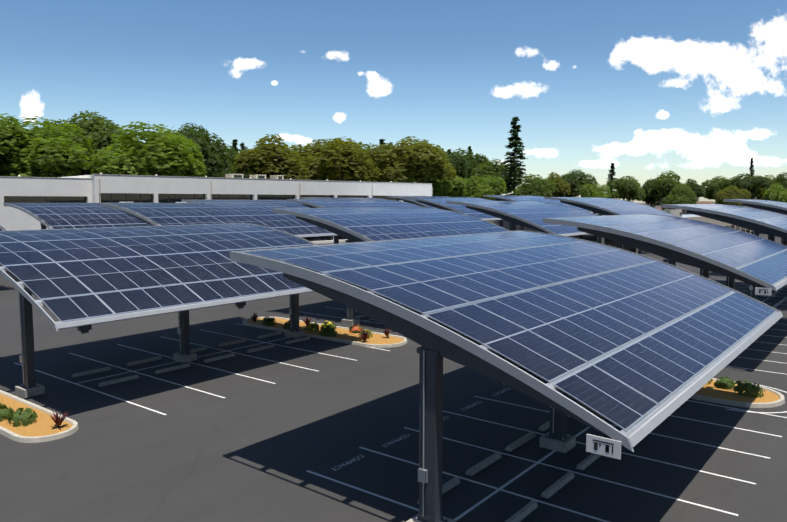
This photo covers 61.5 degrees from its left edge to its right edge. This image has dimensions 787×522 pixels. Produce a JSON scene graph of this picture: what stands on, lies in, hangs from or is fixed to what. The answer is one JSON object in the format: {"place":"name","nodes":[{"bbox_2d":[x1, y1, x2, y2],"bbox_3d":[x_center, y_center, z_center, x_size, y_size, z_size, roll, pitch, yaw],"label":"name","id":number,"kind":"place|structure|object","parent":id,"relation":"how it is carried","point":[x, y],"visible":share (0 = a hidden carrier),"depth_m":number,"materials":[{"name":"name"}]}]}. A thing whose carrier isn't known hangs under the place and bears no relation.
{"place":"outdoors","nodes":[
{"label":"outdoors","id":0,"kind":"place"},
{"bbox_2d":[0,390,78,442],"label":"island","id":1,"kind":"structure","parent":0,"point":[23,420],"depth_m":23.41,"materials":[{"name":"orange"}]},
{"bbox_2d":[0,204,786,521],"bbox_3d":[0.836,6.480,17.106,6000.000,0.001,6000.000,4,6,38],"label":"ground","id":2,"kind":"structure","parent":0,"point":[244,448],"depth_m":22.30,"materials":[{"name":"grey asphalt"}]},
{"bbox_2d":[0,126,21,175],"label":"tree","id":3,"kind":"object","parent":2,"relation":"on","point":[2,173],"depth_m":128.19,"materials":[{"name":"green plant"}]},
{"bbox_2d":[0,175,91,230],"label":"building","id":4,"kind":"structure","parent":2,"relation":"on","point":[16,189],"depth_m":92.54,"materials":[{"name":"white paint"}]},
{"bbox_2d":[0,113,93,176],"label":"tree","id":5,"kind":"object","parent":2,"relation":"on","point":[37,151],"visible":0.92,"depth_m":126.08,"materials":[{"name":"green plant"}]},
{"bbox_2d":[3,203,149,228],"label":"canopy","id":6,"kind":"object","parent":2,"relation":"on","point":[68,215],"visible":0.44,"depth_m":68.44,"materials":[{"name":"blue glass"}]},
{"bbox_2d":[42,110,124,174],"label":"tree","id":7,"kind":"object","parent":2,"relation":"on","point":[95,127],"visible":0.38,"depth_m":153.16,"materials":[{"name":"green plant"}]},
{"bbox_2d":[86,121,206,176],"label":"tree","id":8,"kind":"object","parent":2,"relation":"on","point":[161,153],"visible":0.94,"depth_m":133.44,"materials":[{"name":"green plant"}]},
{"bbox_2d":[0,223,320,397],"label":"canopy","id":9,"kind":"object","parent":2,"relation":"on","point":[83,280],"visible":0.88,"depth_m":29.84,"materials":[{"name":"blue glass"}]},
{"bbox_2d":[163,129,205,174],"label":"tree","id":10,"kind":"object","parent":2,"relation":"on","point":[181,135],"visible":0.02,"depth_m":147.83,"materials":[{"name":"green plant"}]},
{"bbox_2d":[165,123,228,176],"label":"tree","id":11,"kind":"object","parent":2,"relation":"on","point":[214,157],"visible":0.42,"depth_m":173.54,"materials":[{"name":"green plant"}]},
{"bbox_2d":[198,156,233,177],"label":"tree","id":12,"kind":"object","parent":2,"relation":"on","point":[223,173],"visible":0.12,"depth_m":188.24,"materials":[{"name":"green plant"}]},
{"bbox_2d":[101,203,336,237],"bbox_3d":[-15.079,-1.374,60.665,11.521,7.870,17.860,4,6,38],"label":"canopy","id":13,"kind":"object","parent":2,"relation":"on","point":[166,214],"visible":0.62,"depth_m":59.69,"materials":[{"name":"blue glass"}]},
{"bbox_2d":[224,144,236,165],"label":"tree","id":14,"kind":"object","parent":2,"relation":"on","point":[231,151],"visible":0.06,"depth_m":197.66,"materials":[{"name":"green plant"}]},
{"bbox_2d":[232,139,239,152],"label":"conifer","id":15,"kind":"object","parent":2,"relation":"on","point":[234,143],"visible":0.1,"depth_m":225.86,"materials":[{"name":"green plant"}]},
{"bbox_2d":[224,147,249,177],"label":"tree","id":16,"kind":"object","parent":2,"relation":"on","point":[231,171],"visible":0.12,"depth_m":189.23,"materials":[{"name":"green plant"}]},
{"bbox_2d":[181,199,308,238],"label":"canopy","id":17,"kind":"object","parent":2,"relation":"on","point":[284,203],"visible":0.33,"depth_m":92.31,"materials":[{"name":"blue glass"}]},
{"bbox_2d":[61,173,432,243],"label":"building","id":18,"kind":"structure","parent":2,"relation":"on","point":[110,188],"depth_m":112.71,"materials":[{"name":"white concrete"}]},
{"bbox_2d":[225,174,283,178],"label":"roof plant","id":19,"kind":"object","parent":18,"relation":"on","point":[254,176],"visible":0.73,"depth_m":126.29,"materials":[{"name":"white metal"}]},
{"bbox_2d":[232,134,310,179],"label":"tree","id":20,"kind":"object","parent":2,"relation":"on","point":[262,157],"visible":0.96,"depth_m":156.68,"materials":[{"name":"green plant"}]},
{"bbox_2d":[242,311,406,347],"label":"island","id":21,"kind":"structure","parent":2,"relation":"on","point":[358,335],"depth_m":39.48,"materials":[{"name":"orange"}]},
{"bbox_2d":[286,139,364,179],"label":"tree","id":22,"kind":"object","parent":2,"relation":"on","point":[308,149],"visible":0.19,"depth_m":167.18,"materials":[{"name":"green plant"}]},
{"bbox_2d":[297,137,382,181],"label":"tree","id":23,"kind":"object","parent":2,"relation":"on","point":[346,161],"visible":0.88,"depth_m":158.61,"materials":[{"name":"green plant"}]},
{"bbox_2d":[301,197,387,199],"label":"canopy","id":24,"kind":"object","parent":2,"relation":"on","point":[341,198],"visible":0.21,"depth_m":106.88,"materials":[{"name":"blue glass"}]},
{"bbox_2d":[331,455,363,470],"bbox_3d":[-1.400,6.188,20.299,0.210,0.001,1.421,4,6,38],"label":"pavement lettering","id":25,"kind":"object","parent":2,"relation":"on","point":[346,463],"visible":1,"depth_m":20.24,"materials":[{"name":"paint"}]},
{"bbox_2d":[286,199,421,243],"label":"canopy","id":26,"kind":"object","parent":2,"relation":"on","point":[336,203],"visible":0.35,"depth_m":76.28,"materials":[{"name":"blue glass"}]},
{"bbox_2d":[357,142,386,181],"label":"tree","id":27,"kind":"object","parent":2,"relation":"on","point":[363,145],"depth_m":175.50,"materials":[{"name":"green plant"}]},
{"bbox_2d":[272,207,509,325],"bbox_3d":[1.558,-0.230,49.856,11.521,7.520,17.860,4,6,38],"label":"canopy","id":28,"kind":"object","parent":2,"relation":"on","point":[353,225],"visible":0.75,"depth_m":47.00,"materials":[{"name":"blue glass"}]},
{"bbox_2d":[382,434,409,446],"bbox_3d":[0.079,6.019,22.181,0.210,0.001,1.421,4,6,38],"label":"pavement lettering","id":29,"kind":"object","parent":2,"relation":"on","point":[395,440],"visible":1,"depth_m":22.14,"materials":[{"name":"paint"}]},
{"bbox_2d":[15,281,786,521],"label":"stall markings","id":30,"kind":"object","parent":2,"relation":"on","point":[498,489],"visible":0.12,"depth_m":21.30,"materials":[{"name":"paint"}]},
{"bbox_2d":[364,136,456,182],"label":"tree","id":31,"kind":"object","parent":2,"relation":"on","point":[420,161],"visible":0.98,"depth_m":162.84,"materials":[{"name":"green plant"}]},
{"bbox_2d":[387,196,445,208],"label":"canopy","id":32,"kind":"object","parent":2,"relation":"on","point":[411,201],"visible":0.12,"depth_m":117.51,"materials":[{"name":"blue glass"}]},
{"bbox_2d":[71,296,786,521],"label":"wheel stops","id":33,"kind":"object","parent":2,"relation":"on","point":[532,505],"visible":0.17,"depth_m":21.75,"materials":[{"name":"concrete"}]},
{"bbox_2d":[420,178,451,196],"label":"tree","id":34,"kind":"object","parent":2,"relation":"on","point":[440,188],"visible":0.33,"depth_m":166.66,"materials":[{"name":"green plant"}]},
{"bbox_2d":[418,149,468,182],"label":"tree","id":35,"kind":"object","parent":2,"relation":"on","point":[459,160],"visible":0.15,"depth_m":195.88,"materials":[{"name":"green plant"}]},
{"bbox_2d":[403,197,502,226],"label":"canopy","id":36,"kind":"object","parent":2,"relation":"on","point":[438,202],"visible":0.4,"depth_m":88.37,"materials":[{"name":"blue glass"}]},
{"bbox_2d":[435,175,472,196],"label":"tree","id":37,"kind":"object","parent":2,"relation":"on","point":[458,184],"visible":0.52,"depth_m":184.68,"materials":[{"name":"green plant"}]},
{"bbox_2d":[446,150,467,180],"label":"tree","id":38,"kind":"object","parent":2,"relation":"on","point":[461,173],"visible":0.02,"depth_m":233.17,"materials":[{"name":"green plant"}]},
{"bbox_2d":[453,148,487,163],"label":"tree","id":39,"kind":"object","parent":2,"relation":"on","point":[468,157],"visible":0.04,"depth_m":253.35,"materials":[{"name":"green plant"}]},
{"bbox_2d":[464,153,487,188],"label":"tree","id":40,"kind":"object","parent":2,"relation":"on","point":[475,163],"visible":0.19,"depth_m":242.70,"materials":[{"name":"green plant"}]},
{"bbox_2d":[465,175,506,200],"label":"tree","id":41,"kind":"object","parent":2,"relation":"on","point":[480,188],"visible":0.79,"depth_m":179.56,"materials":[{"name":"green plant"}]},
{"bbox_2d":[470,158,522,192],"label":"tree","id":42,"kind":"object","parent":2,"relation":"on","point":[492,169],"visible":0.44,"depth_m":222.34,"materials":[{"name":"green plant"}]},
{"bbox_2d":[230,230,782,521],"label":"canopy","id":43,"kind":"object","parent":2,"relation":"on","point":[636,348],"visible":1,"depth_m":17.42,"materials":[{"name":"blue glass"}]},
{"bbox_2d":[502,116,527,194],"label":"tall conifer","id":44,"kind":"object","parent":2,"relation":"on","point":[514,164],"visible":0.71,"depth_m":208.27,"materials":[{"name":"green plant"}]},
{"bbox_2d":[446,201,598,238],"bbox_3d":[15.059,-2.042,67.006,11.521,8.070,17.860,4,6,38],"label":"canopy","id":45,"kind":"object","parent":2,"relation":"on","point":[530,214],"visible":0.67,"depth_m":62.04,"materials":[{"name":"blue glass"}]},
{"bbox_2d":[513,174,555,196],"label":"tree","id":46,"kind":"object","parent":2,"relation":"on","point":[536,185],"visible":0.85,"depth_m":191.61,"materials":[{"name":"green plant"}]},
{"bbox_2d":[483,195,592,229],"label":"canopy","id":47,"kind":"object","parent":2,"relation":"on","point":[517,198],"visible":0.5,"depth_m":110.66,"materials":[{"name":"blue glass"}]},
{"bbox_2d":[545,172,570,196],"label":"tree","id":48,"kind":"object","parent":2,"relation":"on","point":[562,187],"visible":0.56,"depth_m":200.14,"materials":[{"name":"green plant"}]},
{"bbox_2d":[559,169,597,196],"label":"tree","id":49,"kind":"object","parent":2,"relation":"on","point":[574,181],"visible":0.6,"depth_m":207.12,"materials":[{"name":"green plant"}]},
{"bbox_2d":[580,182,611,213],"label":"tree","id":50,"kind":"object","parent":2,"relation":"on","point":[589,190],"visible":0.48,"depth_m":179.06,"materials":[{"name":"green plant"}]},
{"bbox_2d":[544,197,676,254],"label":"canopy","id":51,"kind":"object","parent":2,"relation":"on","point":[604,206],"visible":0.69,"depth_m":80.35,"materials":[{"name":"blue glass"}]},
{"bbox_2d":[604,163,618,198],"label":"conifer","id":52,"kind":"object","parent":2,"relation":"on","point":[612,171],"visible":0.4,"depth_m":244.42,"materials":[{"name":"green plant"}]},
{"bbox_2d":[488,209,751,254],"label":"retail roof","id":53,"kind":"structure","parent":2,"relation":"on","point":[593,238],"depth_m":112.25,"materials":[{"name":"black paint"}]},
{"bbox_2d":[607,176,645,201],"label":"tree","id":54,"kind":"object","parent":2,"relation":"on","point":[630,188],"visible":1,"depth_m":212.67,"materials":[{"name":"green plant"}]},
{"bbox_2d":[637,178,661,207],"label":"tree","id":55,"kind":"object","parent":2,"relation":"on","point":[651,201],"visible":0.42,"depth_m":239.07,"materials":[{"name":"green plant"}]},
{"bbox_2d":[656,207,672,212],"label":"building","id":56,"kind":"structure","parent":2,"relation":"on","point":[667,210],"depth_m":177.53,"materials":[{"name":"paint"}]},
{"bbox_2d":[543,214,786,295],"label":"canopy","id":57,"kind":"object","parent":2,"relation":"on","point":[730,254],"visible":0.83,"depth_m":35.62,"materials":[{"name":"blue glass"}]},
{"bbox_2d":[647,170,691,202],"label":"tree","id":58,"kind":"object","parent":2,"relation":"on","point":[662,185],"visible":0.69,"depth_m":217.97,"materials":[{"name":"green plant"}]},
{"bbox_2d":[661,184,696,213],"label":"tree","id":59,"kind":"object","parent":2,"relation":"on","point":[678,195],"visible":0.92,"depth_m":175.88,"materials":[{"name":"green plant"}]},
{"bbox_2d":[675,201,714,211],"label":"building","id":60,"kind":"structure","parent":2,"relation":"on","point":[705,202],"depth_m":190.07,"materials":[{"name":"paint"}]},
{"bbox_2d":[685,178,705,200],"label":"tree","id":61,"kind":"object","parent":2,"relation":"on","point":[696,188],"visible":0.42,"depth_m":224.23,"materials":[{"name":"green plant"}]},
{"bbox_2d":[701,176,727,203],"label":"tree","id":62,"kind":"object","parent":2,"relation":"on","point":[713,188],"visible":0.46,"depth_m":229.63,"materials":[{"name":"green plant"}]},
{"bbox_2d":[662,204,786,298],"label":"canopy","id":63,"kind":"object","parent":2,"relation":"on","point":[770,224],"visible":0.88,"depth_m":51.44,"materials":[{"name":"blue glass"}]},
{"bbox_2d":[715,185,750,205],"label":"tree","id":64,"kind":"object","parent":2,"relation":"on","point":[730,193],"visible":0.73,"depth_m":175.35,"materials":[{"name":"green plant"}]},
{"bbox_2d":[721,173,771,198],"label":"tree","id":65,"kind":"object","parent":2,"relation":"on","point":[747,182],"visible":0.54,"depth_m":198.64,"materials":[{"name":"green plant"}]},
{"bbox_2d":[749,158,754,175],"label":"conifer","id":66,"kind":"object","parent":2,"relation":"on","point":[751,170],"visible":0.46,"depth_m":261.50,"materials":[{"name":"green plant"}]},
{"bbox_2d":[723,199,786,214],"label":"canopy","id":67,"kind":"object","parent":2,"relation":"on","point":[775,206],"visible":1,"depth_m":68.52,"materials":[{"name":"blue glass"}]},
{"bbox_2d":[728,384,786,412],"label":"nose paint","id":68,"kind":"object","parent":2,"relation":"on","point":[763,412],"visible":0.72,"depth_m":25.26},
{"bbox_2d":[752,175,782,199],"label":"tree","id":69,"kind":"object","parent":2,"relation":"on","point":[761,193],"visible":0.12,"depth_m":214.76,"materials":[{"name":"green plant"}]},
{"bbox_2d":[762,183,786,202],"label":"tree","id":70,"kind":"object","parent":2,"relation":"on","point":[775,192],"visible":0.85,"depth_m":161.96,"materials":[{"name":"green plant"}]},
{"bbox_2d":[764,172,786,191],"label":"tree","id":71,"kind":"object","parent":2,"relation":"on","point":[781,179],"visible":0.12,"depth_m":204.19,"materials":[{"name":"green plant"}]},
{"bbox_2d":[0,0,786,202],"label":"sky","id":72,"kind":"structure","parent":0,"point":[696,89],"materials":[{"name":"blue"}]},
{"bbox_2d":[690,377,784,407],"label":"island","id":73,"kind":"structure","parent":0,"point":[726,391],"depth_m":26.91,"materials":[{"name":"orange"}]}
]}

